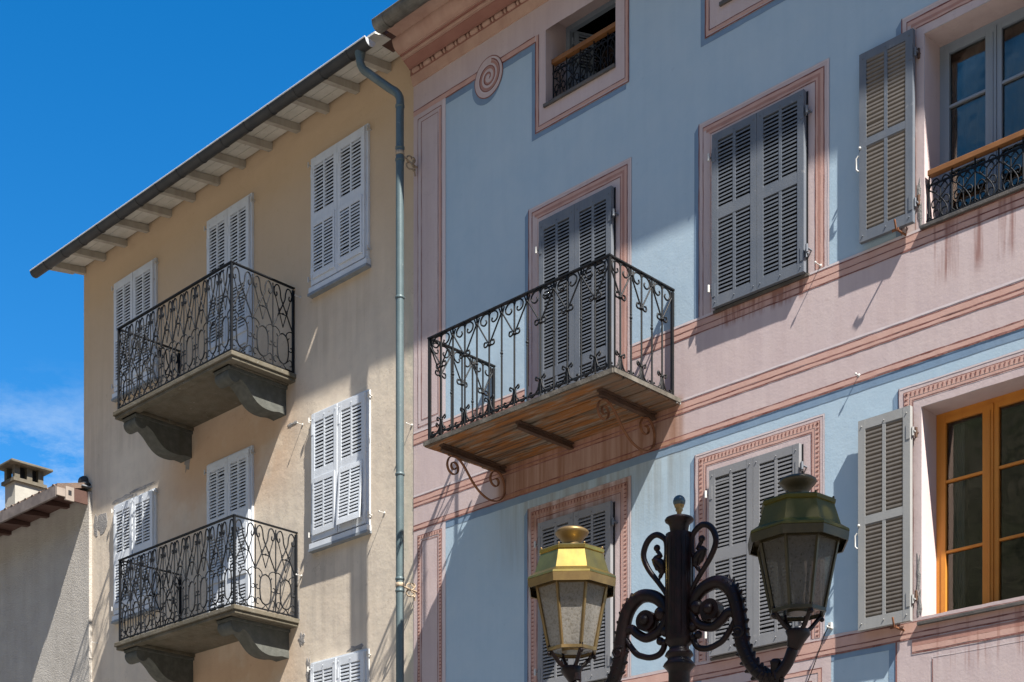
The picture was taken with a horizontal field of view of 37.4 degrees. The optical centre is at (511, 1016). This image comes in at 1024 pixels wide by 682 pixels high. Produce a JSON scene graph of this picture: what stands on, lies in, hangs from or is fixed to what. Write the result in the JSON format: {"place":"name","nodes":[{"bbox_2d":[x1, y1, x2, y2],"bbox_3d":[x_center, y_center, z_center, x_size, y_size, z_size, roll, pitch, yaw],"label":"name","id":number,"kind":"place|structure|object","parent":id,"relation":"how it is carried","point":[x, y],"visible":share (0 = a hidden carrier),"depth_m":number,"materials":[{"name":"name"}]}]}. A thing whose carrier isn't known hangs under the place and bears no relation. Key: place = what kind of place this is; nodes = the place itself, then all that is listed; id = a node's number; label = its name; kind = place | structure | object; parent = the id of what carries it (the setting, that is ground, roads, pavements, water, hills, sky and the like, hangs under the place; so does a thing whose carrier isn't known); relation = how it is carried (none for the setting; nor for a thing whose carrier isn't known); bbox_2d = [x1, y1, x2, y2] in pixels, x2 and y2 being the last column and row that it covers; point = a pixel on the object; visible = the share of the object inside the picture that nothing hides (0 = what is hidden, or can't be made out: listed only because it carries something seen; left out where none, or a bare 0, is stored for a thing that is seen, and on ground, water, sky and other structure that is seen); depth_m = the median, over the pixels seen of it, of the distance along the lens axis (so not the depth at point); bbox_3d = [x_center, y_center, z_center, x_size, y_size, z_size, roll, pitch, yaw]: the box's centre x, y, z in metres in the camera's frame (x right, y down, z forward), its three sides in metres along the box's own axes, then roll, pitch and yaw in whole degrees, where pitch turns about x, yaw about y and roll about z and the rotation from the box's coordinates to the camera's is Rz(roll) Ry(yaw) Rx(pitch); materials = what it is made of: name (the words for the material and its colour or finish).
{"place":"outdoors","nodes":[
{"label":"outdoors","id":0,"kind":"place"},
{"bbox_2d":[0,476,91,681],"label":"grey house","id":1,"kind":"structure","parent":0,"point":[45,584],"depth_m":22.09,"materials":[{"name":"paint"}]},
{"bbox_2d":[0,458,52,507],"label":"chimney","id":2,"kind":"object","parent":1,"relation":"on","point":[22,480],"visible":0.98,"depth_m":27.27,"materials":[{"name":"concrete"}]},
{"bbox_2d":[0,0,397,510],"label":"sky","id":3,"kind":"structure","parent":0,"point":[100,100],"materials":[{"name":"blue"}]},
{"bbox_2d":[29,31,416,681],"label":"ochre building","id":4,"kind":"structure","parent":0,"point":[249,373],"depth_m":18.18,"materials":[{"name":"paint"}]},
{"bbox_2d":[111,258,158,402],"bbox_3d":[-5.137,-9.327,20.569,1.089,1.635,0.079,0,0,44],"label":"window","id":5,"kind":"structure","parent":4,"relation":"in","point":[136,293],"depth_m":20.52,"materials":[{"name":"grey paint"}]},
{"bbox_2d":[111,488,158,624],"bbox_3d":[-5.142,-6.252,20.571,1.089,1.635,0.083,0,0,44],"label":"window","id":6,"kind":"structure","parent":4,"relation":"in","point":[134,519],"depth_m":20.52,"materials":[{"name":"grey paint"}]},
{"bbox_2d":[204,193,254,359],"bbox_3d":[-3.563,-8.950,19.033,1.017,2.480,0.074,0,0,44],"label":"balcony door","id":7,"kind":"structure","parent":4,"relation":"in","point":[230,233],"depth_m":18.95,"materials":[{"name":"grey paint"}]},
{"bbox_2d":[204,445,254,612],"bbox_3d":[-3.563,-5.917,19.033,1.017,2.295,0.074,0,0,44],"label":"balcony door","id":8,"kind":"structure","parent":4,"relation":"in","point":[230,479],"depth_m":18.96,"materials":[{"name":"grey paint"}]},
{"bbox_2d":[307,648,370,681],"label":"window","id":9,"kind":"structure","parent":4,"relation":"in","point":[353,666],"depth_m":17.43,"materials":[{"name":"grey paint"}]},
{"bbox_2d":[307,123,371,298],"bbox_3d":[-2.007,-9.317,17.511,1.089,1.635,0.075,0,0,44],"label":"window","id":10,"kind":"structure","parent":4,"relation":"in","point":[340,174],"depth_m":17.46,"materials":[{"name":"grey paint"}]},
{"bbox_2d":[308,389,371,553],"bbox_3d":[-2.014,-6.297,17.491,1.089,1.635,0.113,0,0,44],"label":"window","id":11,"kind":"structure","parent":4,"relation":"in","point":[341,431],"depth_m":17.45,"materials":[{"name":"grey paint"}]},
{"bbox_2d":[527,473,849,681],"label":"street lamp","id":12,"kind":"object","parent":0,"point":[798,539],"visible":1,"depth_m":8.13,"materials":[{"name":"metal"}]},
{"bbox_2d":[371,0,1023,681],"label":"blue building","id":13,"kind":"structure","parent":0,"point":[723,266],"depth_m":13.69,"materials":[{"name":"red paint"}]},
{"bbox_2d":[534,501,617,681],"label":"window","id":14,"kind":"structure","parent":13,"relation":"in","point":[599,520],"depth_m":14.75,"materials":[{"name":"grey wood"}]},
{"bbox_2d":[535,186,618,395],"bbox_3d":[0.631,-6.869,14.923,1.047,2.287,0.087,0,0,44],"label":"balcony door","id":15,"kind":"structure","parent":13,"relation":"in","point":[583,232],"depth_m":14.89,"materials":[{"name":"grey wood"}]},
{"bbox_2d":[566,0,615,89],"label":"window","id":16,"kind":"structure","parent":13,"relation":"in","point":[572,35],"depth_m":15.46,"materials":[{"name":"grey glass"}]},
{"bbox_2d":[704,443,806,660],"bbox_3d":[2.155,-4.106,13.434,1.056,1.719,0.087,0,0,44],"label":"window","id":17,"kind":"structure","parent":13,"relation":"in","point":[737,491],"depth_m":13.47,"materials":[{"name":"grey wood"}]},
{"bbox_2d":[707,89,811,313],"bbox_3d":[2.184,-7.204,13.406,1.071,1.604,0.087,0,0,44],"label":"window","id":18,"kind":"structure","parent":13,"relation":"in","point":[759,161],"depth_m":13.37,"materials":[{"name":"grey wood"}]},
{"bbox_2d":[936,389,1023,613],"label":"window","id":19,"kind":"structure","parent":13,"relation":"in","point":[990,410],"depth_m":12.29,"materials":[{"name":"orange wood"}]},
{"bbox_2d":[940,7,1023,213],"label":"window","id":20,"kind":"structure","parent":13,"relation":"in","point":[982,70],"depth_m":12.31,"materials":[{"name":"white wood"}]}
]}

